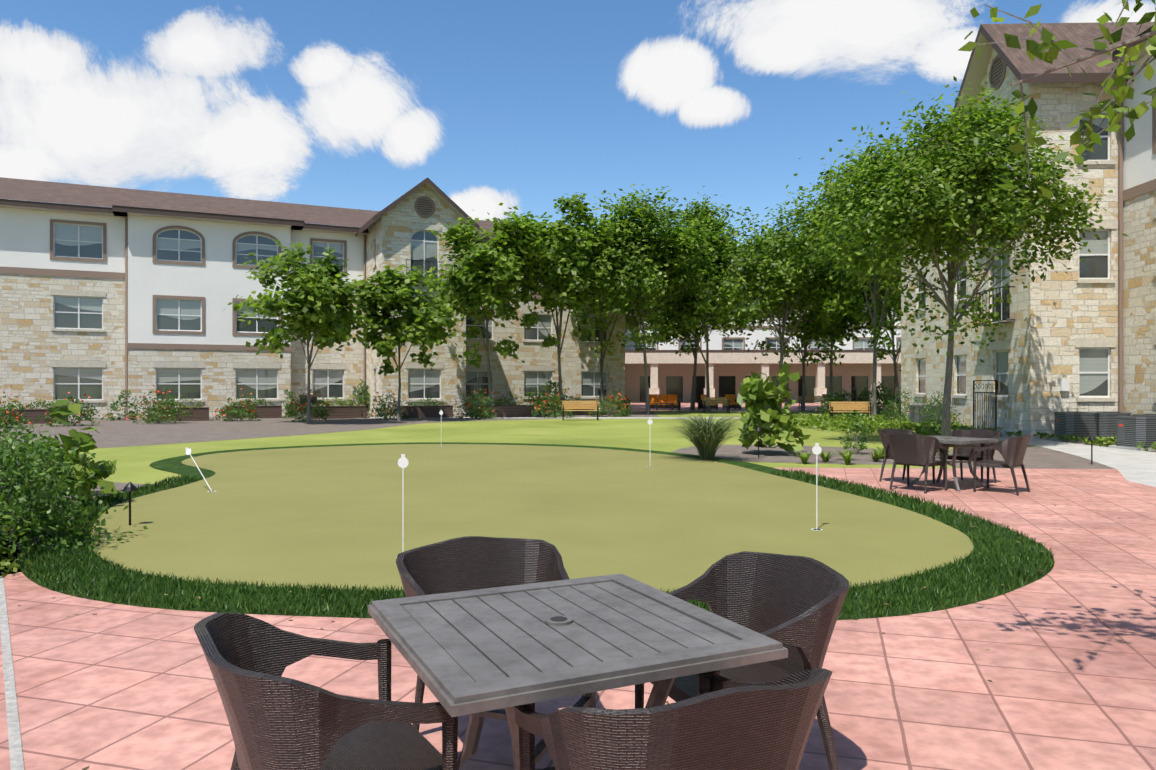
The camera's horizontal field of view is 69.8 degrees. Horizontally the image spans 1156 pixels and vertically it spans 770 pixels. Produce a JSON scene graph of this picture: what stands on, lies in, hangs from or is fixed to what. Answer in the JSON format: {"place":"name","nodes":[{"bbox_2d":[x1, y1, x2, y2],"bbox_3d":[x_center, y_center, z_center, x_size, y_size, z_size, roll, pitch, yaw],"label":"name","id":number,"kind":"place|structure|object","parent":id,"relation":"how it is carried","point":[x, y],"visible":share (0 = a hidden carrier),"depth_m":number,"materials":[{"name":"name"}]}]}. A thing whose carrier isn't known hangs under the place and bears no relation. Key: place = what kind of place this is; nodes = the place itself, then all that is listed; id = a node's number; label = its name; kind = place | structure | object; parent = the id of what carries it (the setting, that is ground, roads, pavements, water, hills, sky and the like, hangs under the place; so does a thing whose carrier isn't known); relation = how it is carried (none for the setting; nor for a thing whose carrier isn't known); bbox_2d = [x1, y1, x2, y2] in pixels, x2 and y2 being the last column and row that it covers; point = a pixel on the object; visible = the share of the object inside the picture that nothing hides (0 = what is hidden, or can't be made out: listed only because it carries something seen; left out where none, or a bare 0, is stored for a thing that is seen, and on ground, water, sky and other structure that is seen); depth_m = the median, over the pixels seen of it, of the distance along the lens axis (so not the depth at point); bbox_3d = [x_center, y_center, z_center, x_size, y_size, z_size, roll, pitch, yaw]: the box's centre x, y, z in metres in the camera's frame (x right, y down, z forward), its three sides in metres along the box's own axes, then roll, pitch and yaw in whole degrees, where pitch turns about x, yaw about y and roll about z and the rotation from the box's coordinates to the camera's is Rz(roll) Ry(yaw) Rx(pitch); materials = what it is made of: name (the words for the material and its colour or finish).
{"place":"outdoors","nodes":[
{"label":"outdoors","id":0,"kind":"place"},
{"bbox_2d":[31,482,148,509],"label":"shrub bed mulch","id":1,"kind":"object","parent":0,"point":[119,485],"depth_m":12.56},
{"bbox_2d":[0,427,69,499],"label":"bed shrub","id":2,"kind":"object","parent":1,"relation":"on","point":[5,445],"depth_m":10.46,"materials":[{"name":"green plant"}]},
{"bbox_2d":[0,401,102,492],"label":"bed shrub","id":3,"kind":"object","parent":1,"relation":"on","point":[15,435],"visible":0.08,"depth_m":12.36,"materials":[{"name":"green plant"}]},
{"bbox_2d":[0,411,658,447],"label":"mulch bed","id":4,"kind":"object","parent":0,"point":[120,433],"visible":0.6,"depth_m":29.76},
{"bbox_2d":[0,386,30,427],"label":"flowering shrub","id":5,"kind":"object","parent":4,"relation":"on","point":[6,415],"visible":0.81,"depth_m":30.02,"materials":[{"name":"green plant"}]},
{"bbox_2d":[1,409,65,423],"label":"raised planter","id":6,"kind":"object","parent":4,"relation":"on","point":[31,414],"visible":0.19,"depth_m":33.43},
{"bbox_2d":[5,399,55,409],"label":"planter plants","id":7,"kind":"object","parent":6,"relation":"on","point":[36,405],"visible":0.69,"depth_m":33.91,"materials":[{"name":"green plant"}]},
{"bbox_2d":[33,392,107,426],"bbox_3d":[-19.288,0.932,31.720,2.126,1.341,2.423,0,0,29],"label":"flowering shrub","id":8,"kind":"object","parent":4,"relation":"on","point":[84,414],"visible":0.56,"depth_m":31.62,"materials":[{"name":"green plant"}]},
{"bbox_2d":[105,390,139,420],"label":"flowering shrub","id":9,"kind":"object","parent":4,"relation":"on","point":[113,407],"visible":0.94,"depth_m":36.67,"materials":[{"name":"green plant"}]},
{"bbox_2d":[126,385,195,424],"bbox_3d":[-17.075,0.792,33.851,2.456,1.627,2.356,0,0,2],"label":"flowering shrub","id":10,"kind":"object","parent":4,"relation":"on","point":[172,412],"visible":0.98,"depth_m":33.54,"materials":[{"name":"green plant"}]},
{"bbox_2d":[148,407,209,421],"bbox_3d":[-17.538,1.278,36.380,2.440,0.572,1.190,0,0,-25],"label":"raised planter","id":11,"kind":"object","parent":4,"relation":"on","point":[201,413],"visible":0.48,"depth_m":36.11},
{"bbox_2d":[158,395,202,407],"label":"planter plants","id":12,"kind":"object","parent":11,"relation":"on","point":[197,406],"visible":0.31,"depth_m":36.44,"materials":[{"name":"green plant"}]},
{"bbox_2d":[213,388,263,420],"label":"flowering shrub","id":13,"kind":"object","parent":4,"relation":"on","point":[241,414],"visible":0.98,"depth_m":35.82,"materials":[{"name":"green plant"}]},
{"bbox_2d":[226,405,281,418],"bbox_3d":[-15.415,1.278,39.376,2.440,0.572,1.190,0,0,-25],"label":"raised planter","id":14,"kind":"object","parent":4,"relation":"on","point":[270,411],"visible":0.52,"depth_m":39.08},
{"bbox_2d":[230,396,275,405],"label":"planter plants","id":15,"kind":"object","parent":14,"relation":"on","point":[260,402],"visible":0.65,"depth_m":39.47,"materials":[{"name":"green plant"}]},
{"bbox_2d":[278,389,296,416],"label":"flowering shrub","id":16,"kind":"object","parent":4,"relation":"on","point":[289,395],"visible":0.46,"depth_m":39.80,"materials":[{"name":"green plant"}]},
{"bbox_2d":[227,239,383,423],"bbox_3d":[-10.792,-2.066,33.127,5.402,7.269,5.938,0,0,-40],"label":"sycamore tree","id":17,"kind":"object","parent":4,"relation":"on","point":[322,299],"visible":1,"depth_m":31.93,"materials":[{"name":"green plant"}]},
{"bbox_2d":[283,380,334,421],"bbox_3d":[-11.622,0.691,36.063,2.198,1.831,2.627,0,0,-25],"label":"flowering shrub","id":18,"kind":"object","parent":4,"relation":"on","point":[303,408],"visible":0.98,"depth_m":35.94,"materials":[{"name":"green plant"}]},
{"bbox_2d":[0,177,624,418],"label":"building wing","id":19,"kind":"structure","parent":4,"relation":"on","point":[135,292],"depth_m":40.66,"materials":[{"name":"stone"}]},
{"bbox_2d":[312,405,366,418],"bbox_3d":[-11.306,1.278,39.108,2.440,0.572,1.190,0,0,-25],"label":"raised planter","id":20,"kind":"object","parent":4,"relation":"on","point":[341,412],"visible":0.6,"depth_m":38.68,"materials":[{"name":"wood"}]},
{"bbox_2d":[321,396,358,405],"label":"planter plants","id":21,"kind":"object","parent":20,"relation":"on","point":[339,403],"visible":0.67,"depth_m":39.14,"materials":[{"name":"green plant"}]},
{"bbox_2d":[341,379,369,406],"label":"shrub","id":22,"kind":"object","parent":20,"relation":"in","point":[367,394],"visible":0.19,"depth_m":43.68,"materials":[{"name":"green plant"}]},
{"bbox_2d":[360,385,411,419],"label":"flowering shrub","id":23,"kind":"object","parent":4,"relation":"on","point":[384,413],"visible":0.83,"depth_m":37.74,"materials":[{"name":"green plant"}]},
{"bbox_2d":[346,264,459,420],"bbox_3d":[-7.622,-1.844,35.701,5.012,6.828,4.387,0,0,2],"label":"sycamore tree","id":24,"kind":"object","parent":4,"relation":"on","point":[390,292],"visible":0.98,"depth_m":35.12,"materials":[{"name":"green plant"}]},
{"bbox_2d":[400,405,452,417],"bbox_3d":[-7.353,1.278,39.872,2.440,0.572,1.190,0,0,-25],"label":"raised planter","id":25,"kind":"object","parent":4,"relation":"on","point":[423,411],"visible":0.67,"depth_m":39.35,"materials":[{"name":"wood"}]},
{"bbox_2d":[407,398,447,405],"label":"planter plants","id":26,"kind":"object","parent":25,"relation":"on","point":[430,402],"visible":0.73,"depth_m":39.83,"materials":[{"name":"green plant"}]},
{"bbox_2d":[446,388,503,418],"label":"flowering shrub","id":27,"kind":"object","parent":4,"relation":"on","point":[480,415],"visible":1,"depth_m":38.13,"materials":[{"name":"green plant"}]},
{"bbox_2d":[479,405,532,417],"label":"raised planter","id":28,"kind":"object","parent":4,"relation":"on","point":[513,410],"visible":0.62,"depth_m":40.09,"materials":[{"name":"wood"}]},
{"bbox_2d":[486,394,522,404],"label":"planter plants","id":29,"kind":"object","parent":28,"relation":"on","point":[498,402],"visible":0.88,"depth_m":40.57,"materials":[{"name":"green plant"}]},
{"bbox_2d":[513,378,579,411],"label":"shrub","id":30,"kind":"object","parent":4,"relation":"on","point":[538,398],"visible":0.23,"depth_m":46.96,"materials":[{"name":"green plant"}]},
{"bbox_2d":[527,385,577,417],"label":"flowering shrub","id":31,"kind":"object","parent":4,"relation":"on","point":[545,403],"visible":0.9,"depth_m":39.68,"materials":[{"name":"green plant"}]},
{"bbox_2d":[543,404,593,415],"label":"raised planter","id":32,"kind":"object","parent":4,"relation":"on","point":[579,413],"visible":0.25,"depth_m":42.63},
{"bbox_2d":[513,192,626,400],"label":"sycamore tree","id":33,"kind":"object","parent":4,"relation":"on","point":[568,270],"visible":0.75,"depth_m":41.70,"materials":[{"name":"green plant"}]},
{"bbox_2d":[586,389,634,416],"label":"flowering shrub","id":34,"kind":"object","parent":4,"relation":"on","point":[625,411],"visible":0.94,"depth_m":40.99,"materials":[{"name":"green plant"}]},
{"bbox_2d":[584,184,723,414],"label":"elm tree","id":35,"kind":"object","parent":4,"relation":"on","point":[644,250],"visible":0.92,"depth_m":42.63,"materials":[{"name":"green plant"}]},
{"bbox_2d":[43,411,1039,483],"bbox_3d":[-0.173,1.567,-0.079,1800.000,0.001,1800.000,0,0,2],"label":"lawn","id":36,"kind":"structure","parent":0,"point":[133,463],"depth_m":24.26,"materials":[{"name":"green plant"}]},
{"bbox_2d":[562,400,598,419],"bbox_3d":[0.102,1.117,36.766,1.630,0.886,0.634,0,0,-2],"label":"bench","id":37,"kind":"object","parent":36,"relation":"on","point":[579,404],"visible":1,"depth_m":36.99,"materials":[{"name":"brown wood"}]},
{"bbox_2d":[634,226,754,411],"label":"tree","id":38,"kind":"object","parent":36,"relation":"on","point":[702,330],"visible":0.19,"depth_m":48.49,"materials":[{"name":"green plant"}]},
{"bbox_2d":[625,281,900,402],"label":"building","id":39,"kind":"structure","parent":36,"relation":"on","point":[733,363],"depth_m":73.95,"materials":[{"name":"stone"}]},
{"bbox_2d":[693,195,872,408],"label":"elm tree","id":40,"kind":"object","parent":36,"relation":"on","point":[760,277],"visible":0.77,"depth_m":44.03,"materials":[{"name":"green plant"}]},
{"bbox_2d":[815,387,860,414],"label":"shrub","id":41,"kind":"object","parent":36,"relation":"on","point":[824,404],"visible":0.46,"depth_m":43.87,"materials":[{"name":"green plant"}]},
{"bbox_2d":[785,150,902,416],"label":"elm tree","id":42,"kind":"object","parent":36,"relation":"on","point":[876,333],"visible":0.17,"depth_m":41.00,"materials":[{"name":"green plant"}]},
{"bbox_2d":[829,401,870,417],"bbox_3d":[11.458,1.117,34.833,1.630,0.886,0.634,0,0,10],"label":"bench","id":43,"kind":"object","parent":36,"relation":"on","point":[857,406],"visible":0.77,"depth_m":35.03,"materials":[{"name":"brown wood"}]},
{"bbox_2d":[741,412,961,434],"bbox_3d":[9.708,1.403,31.903,4.886,0.443,12.573,0,0,2],"label":"hedge","id":44,"kind":"object","parent":36,"relation":"on","point":[842,421],"depth_m":29.05,"materials":[{"name":"green plant"}]},
{"bbox_2d":[841,244,900,411],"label":"tree","id":45,"kind":"object","parent":36,"relation":"on","point":[864,314],"visible":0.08,"depth_m":46.91,"materials":[{"name":"green plant"}]},
{"bbox_2d":[853,380,900,412],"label":"shrub","id":46,"kind":"object","parent":36,"relation":"on","point":[880,394],"visible":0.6,"depth_m":46.19,"materials":[{"name":"green plant"}]},
{"bbox_2d":[789,76,1127,435],"bbox_3d":[9.583,-3.138,21.532,8.281,9.426,7.757,0,0,2],"label":"elm tree","id":47,"kind":"object","parent":36,"relation":"on","point":[930,189],"visible":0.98,"depth_m":20.56,"materials":[{"name":"green plant"}]},
{"bbox_2d":[894,22,1155,438],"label":"building wing","id":48,"kind":"structure","parent":36,"relation":"on","point":[1082,338],"depth_m":24.03,"materials":[{"name":"stone"}]},
{"bbox_2d":[0,467,1155,769],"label":"paved patio","id":49,"kind":"structure","parent":0,"point":[1060,675],"depth_m":4.50,"materials":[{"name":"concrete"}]},
{"bbox_2d":[0,577,23,769],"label":"concrete curb","id":50,"kind":"structure","parent":49,"relation":"on","point":[15,749],"depth_m":4.18,"materials":[{"name":"concrete"}]},
{"bbox_2d":[0,503,32,576],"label":"bed shrub","id":51,"kind":"object","parent":49,"relation":"on","point":[5,562],"visible":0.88,"depth_m":6.89,"materials":[{"name":"green plant"}]},
{"bbox_2d":[0,431,115,531],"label":"bed shrub","id":52,"kind":"object","parent":49,"relation":"on","point":[55,487],"visible":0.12,"depth_m":9.24,"materials":[{"name":"green plant"}]},
{"bbox_2d":[0,415,147,561],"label":"bed shrub","id":53,"kind":"object","parent":49,"relation":"on","point":[26,474],"visible":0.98,"depth_m":7.78,"materials":[{"name":"green plant"}]},
{"bbox_2d":[194,613,457,769],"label":"patio chair","id":54,"kind":"object","parent":49,"relation":"on","point":[276,721],"visible":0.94,"depth_m":2.34,"materials":[{"name":"brown wicker"}]},
{"bbox_2d":[396,536,568,730],"bbox_3d":[-0.367,1.132,3.568,0.759,0.853,0.662,0,0,-28],"label":"patio chair","id":55,"kind":"object","parent":49,"relation":"on","point":[465,563],"visible":0.4,"depth_m":3.79,"materials":[{"name":"brown wicker"}]},
{"bbox_2d":[90,444,973,592],"bbox_3d":[-1.624,1.548,13.840,10.259,0.001,16.641,0,0,-19],"label":"putting green","id":56,"kind":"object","parent":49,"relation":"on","point":[325,516],"visible":0.83,"depth_m":9.67,"materials":[{"name":"plant"}]},
{"bbox_2d":[123,482,136,524],"bbox_3d":[-4.941,1.316,9.131,0.143,0.495,0.150,0,0,2],"label":"path light","id":57,"kind":"object","parent":56,"relation":"on","point":[129,486],"visible":0.83,"depth_m":9.12,"materials":[{"name":"black metal"}]},
{"bbox_2d":[396,454,408,557],"bbox_3d":[-1.569,1.083,7.432,0.120,0.927,0.120,0,0,2],"label":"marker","id":58,"kind":"object","parent":56,"relation":"on","point":[403,462],"visible":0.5,"depth_m":7.43,"materials":[{"name":"white plastic"}]},
{"bbox_2d":[15,442,1054,619],"bbox_3d":[-2.010,1.489,13.786,13.610,0.132,16.630,0,0,2],"label":"grass border","id":59,"kind":"object","parent":56,"relation":"on","point":[112,571],"depth_m":6.44,"materials":[{"name":"plant"}]},
{"bbox_2d":[38,400,117,501],"bbox_3d":[-6.343,0.844,10.590,0.940,1.323,0.942,0,0,22],"label":"shrub","id":60,"kind":"object","parent":59,"relation":"on","point":[87,443],"visible":0.65,"depth_m":10.50,"materials":[{"name":"green plant"}]},
{"bbox_2d":[811,443,822,529],"bbox_3d":[2.557,1.083,8.862,0.120,0.927,0.120,0,0,2],"label":"marker","id":61,"kind":"object","parent":56,"relation":"on","point":[816,449],"visible":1,"depth_m":8.86,"materials":[{"name":"white plastic"}]},
{"bbox_2d":[18,489,1062,769],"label":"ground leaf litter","id":62,"kind":"object","parent":49,"relation":"on","point":[666,701],"visible":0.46,"depth_m":5.72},
{"bbox_2d":[368,573,787,769],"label":"patio table","id":63,"kind":"object","parent":49,"relation":"on","point":[478,656],"visible":0.96,"depth_m":2.68,"materials":[{"name":"wood"}]},
{"bbox_2d":[514,668,831,769],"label":"patio chair","id":64,"kind":"object","parent":49,"relation":"on","point":[718,722],"visible":1,"depth_m":1.93,"materials":[{"name":"brown wicker"}]},
{"bbox_2d":[635,551,848,769],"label":"patio chair","id":65,"kind":"object","parent":49,"relation":"on","point":[792,604],"visible":0.58,"depth_m":3.33,"materials":[{"name":"brown wicker"}]},
{"bbox_2d":[878,428,934,482],"bbox_3d":[5.229,1.132,13.245,0.759,0.853,0.662,0,0,-28],"label":"patio chair","id":66,"kind":"object","parent":49,"relation":"on","point":[885,443],"visible":0.4,"depth_m":13.31,"materials":[{"name":"brown wicker"}]},
{"bbox_2d":[886,434,948,493],"bbox_3d":[5.001,1.132,12.235,0.662,0.853,0.759,0,0,-40],"label":"patio chair","id":67,"kind":"object","parent":49,"relation":"on","point":[908,450],"visible":0.98,"depth_m":12.05,"materials":[{"name":"brown wicker"}]},
{"bbox_2d":[909,436,997,490],"bbox_3d":[5.652,1.190,12.657,1.024,0.761,1.024,0,0,-36],"label":"patio table","id":68,"kind":"object","parent":49,"relation":"on","point":[954,443],"visible":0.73,"depth_m":12.48,"materials":[{"name":"metal"}]},
{"bbox_2d":[943,429,1000,485],"bbox_3d":[6.260,1.132,13.172,0.662,0.853,0.759,0,0,-41],"label":"patio chair","id":69,"kind":"object","parent":49,"relation":"on","point":[963,453],"visible":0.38,"depth_m":13.25,"materials":[{"name":"brown wicker"}]},
{"bbox_2d":[973,434,1031,495],"bbox_3d":[6.189,1.132,12.028,0.662,0.853,0.759,0,0,44],"label":"patio chair","id":70,"kind":"object","parent":49,"relation":"on","point":[1012,450],"visible":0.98,"depth_m":11.80,"materials":[{"name":"brown wicker"}]},
{"bbox_2d":[0,0,1155,254],"label":"sky","id":71,"kind":"structure","parent":0,"point":[352,104],"materials":[{"name":"blue"}]},
{"bbox_2d":[367,417,800,418],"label":"walkway","id":72,"kind":"structure","parent":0,"point":[605,417],"depth_m":39.71,"materials":[{"name":"concrete"}]},
{"bbox_2d":[423,202,553,405],"bbox_3d":[-4.278,-3.583,39.869,6.287,10.314,7.102,0,0,2],"label":"sycamore tree","id":73,"kind":"object","parent":72,"relation":"on","point":[472,283],"visible":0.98,"depth_m":38.95,"materials":[{"name":"green plant"}]},
{"bbox_2d":[610,402,896,410],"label":"ground patio","id":74,"kind":"structure","parent":0,"point":[640,406],"depth_m":54.80,"materials":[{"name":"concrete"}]},
{"bbox_2d":[553,232,666,409],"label":"tree","id":75,"kind":"object","parent":74,"relation":"on","point":[602,326],"visible":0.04,"depth_m":49.77,"materials":[{"name":"green plant"}]},
{"bbox_2d":[597,214,648,336],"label":"tree","id":76,"kind":"object","parent":74,"relation":"on","point":[633,321],"visible":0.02,"depth_m":59.39,"materials":[{"name":"green plant"}]},
{"bbox_2d":[649,394,680,409],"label":"orange patio sofa","id":77,"kind":"object","parent":74,"relation":"on","point":[661,398],"visible":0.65,"depth_m":52.41,"materials":[{"name":"orange"}]},
{"bbox_2d":[633,186,741,409],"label":"elm tree","id":78,"kind":"object","parent":74,"relation":"on","point":[706,214],"visible":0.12,"depth_m":50.63,"materials":[{"name":"green plant"}]},
{"bbox_2d":[698,395,717,409],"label":"armchair","id":79,"kind":"object","parent":74,"relation":"on","point":[712,406],"visible":0.42,"depth_m":51.04,"materials":[{"name":"orange"}]},
{"bbox_2d":[702,397,729,412],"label":"bench","id":80,"kind":"object","parent":74,"relation":"on","point":[727,402],"visible":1,"depth_m":46.97,"materials":[{"name":"brown wood"}]},
{"bbox_2d":[722,394,740,409],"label":"armchair","id":81,"kind":"object","parent":74,"relation":"on","point":[734,403],"visible":0.75,"depth_m":52.61,"materials":[{"name":"orange"}]},
{"bbox_2d":[798,396,827,409],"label":"bench","id":82,"kind":"object","parent":74,"relation":"on","point":[799,399],"visible":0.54,"depth_m":52.27,"materials":[{"name":"brown wood"}]},
{"bbox_2d":[749,228,880,410],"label":"tree","id":83,"kind":"object","parent":74,"relation":"on","point":[835,336],"visible":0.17,"depth_m":49.05,"materials":[{"name":"green plant"}]},
{"bbox_2d":[785,224,892,399],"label":"tree","id":84,"kind":"object","parent":74,"relation":"on","point":[831,359],"depth_m":55.44,"materials":[{"name":"green plant"}]},
{"bbox_2d":[673,445,893,463],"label":"mulch island","id":85,"kind":"structure","parent":0,"point":[750,454],"depth_m":18.62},
{"bbox_2d":[651,414,763,459],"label":"fountain grass","id":86,"kind":"object","parent":85,"relation":"on","point":[707,435],"depth_m":16.98,"materials":[{"name":"green plant"}]},
{"bbox_2d":[737,361,810,451],"bbox_3d":[4.413,0.477,18.695,1.626,2.032,1.560,0,0,12],"label":"shrub","id":87,"kind":"object","parent":85,"relation":"on","point":[762,406],"visible":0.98,"depth_m":18.44,"materials":[{"name":"green plant"}]},
{"bbox_2d":[794,450,812,463],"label":"plant","id":88,"kind":"object","parent":85,"relation":"on","point":[803,457],"visible":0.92,"depth_m":16.46,"materials":[{"name":"green plant"}]},
{"bbox_2d":[839,410,874,451],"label":"island shrub","id":89,"kind":"object","parent":85,"relation":"on","point":[854,446],"visible":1,"depth_m":18.68,"materials":[{"name":"green plant"}]},
{"bbox_2d":[935,446,1114,468],"bbox_3d":[9.402,1.563,18.188,3.349,0.001,7.002,0,0,14],"label":"mulch bed","id":90,"kind":"object","parent":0,"point":[1035,457],"visible":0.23,"depth_m":17.14,"materials":[{"name":"concrete"}]},
{"bbox_2d":[951,430,1155,486],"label":"walkway","id":91,"kind":"structure","parent":0,"point":[1135,466],"depth_m":17.81,"materials":[{"name":"concrete"}]},
{"bbox_2d":[873,385,926,420],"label":"clipped shrub","id":92,"kind":"object","parent":91,"relation":"on","point":[890,414],"visible":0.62,"depth_m":32.66,"materials":[{"name":"green plant"}]},
{"bbox_2d":[909,405,924,423],"bbox_3d":[13.049,1.157,31.248,0.980,0.812,0.980,0,0,2],"label":"ac unit","id":93,"kind":"object","parent":91,"relation":"on","point":[912,414],"visible":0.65,"depth_m":31.03,"materials":[{"name":"grey"}]},
{"bbox_2d":[919,405,941,425],"bbox_3d":[12.967,1.157,30.150,0.980,0.812,0.980,0,0,2],"label":"ac unit","id":94,"kind":"object","parent":91,"relation":"on","point":[921,408],"visible":0.31,"depth_m":29.86,"materials":[{"name":"grey"}]},
{"bbox_2d":[850,413,1021,436],"bbox_3d":[12.704,1.418,31.041,1.581,0.383,13.913,0,0,2],"label":"groundcover","id":95,"kind":"object","parent":91,"relation":"on","point":[959,426],"visible":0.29,"depth_m":27.53,"materials":[{"name":"green plant"}]},
{"bbox_2d":[914,391,965,428],"bbox_3d":[12.538,0.891,28.799,1.877,1.384,1.902,0,0,2],"label":"clipped shrub","id":96,"kind":"object","parent":91,"relation":"on","point":[930,411],"visible":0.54,"depth_m":28.78,"materials":[{"name":"green plant"}]},
{"bbox_2d":[973,380,996,429],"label":"metal gate","id":97,"kind":"structure","parent":91,"relation":"on","point":[974,407],"depth_m":25.95,"materials":[{"name":"black"}]},
{"bbox_2d":[958,0,1155,198],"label":"tree branch","id":98,"kind":"object","parent":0,"point":[1122,75],"visible":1,"depth_m":4.02,"materials":[{"name":"green plant"}]},
{"bbox_2d":[1044,439,1155,451],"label":"mulch strip","id":99,"kind":"object","parent":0,"point":[1094,444],"depth_m":22.13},
{"bbox_2d":[1049,411,1097,441],"bbox_3d":[13.965,1.157,23.218,0.980,0.812,0.980,0,0,2],"label":"ac unit","id":100,"kind":"object","parent":99,"relation":"on","point":[1082,425],"visible":0.92,"depth_m":22.81,"materials":[{"name":"grey"}]},
{"bbox_2d":[1033,432,1155,450],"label":"groundcover","id":101,"kind":"object","parent":99,"relation":"on","point":[1105,441],"depth_m":21.93,"materials":[{"name":"green plant"}]},
{"bbox_2d":[1097,411,1130,437],"bbox_3d":[14.864,1.157,23.192,0.980,0.812,0.980,0,0,2],"label":"ac unit","id":102,"kind":"object","parent":99,"relation":"on","point":[1107,423],"visible":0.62,"depth_m":22.77,"materials":[{"name":"grey"}]},
{"bbox_2d":[1108,415,1155,450],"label":"ac unit","id":103,"kind":"object","parent":99,"relation":"on","point":[1132,430],"visible":0.96,"depth_m":19.91,"materials":[{"name":"grey"}]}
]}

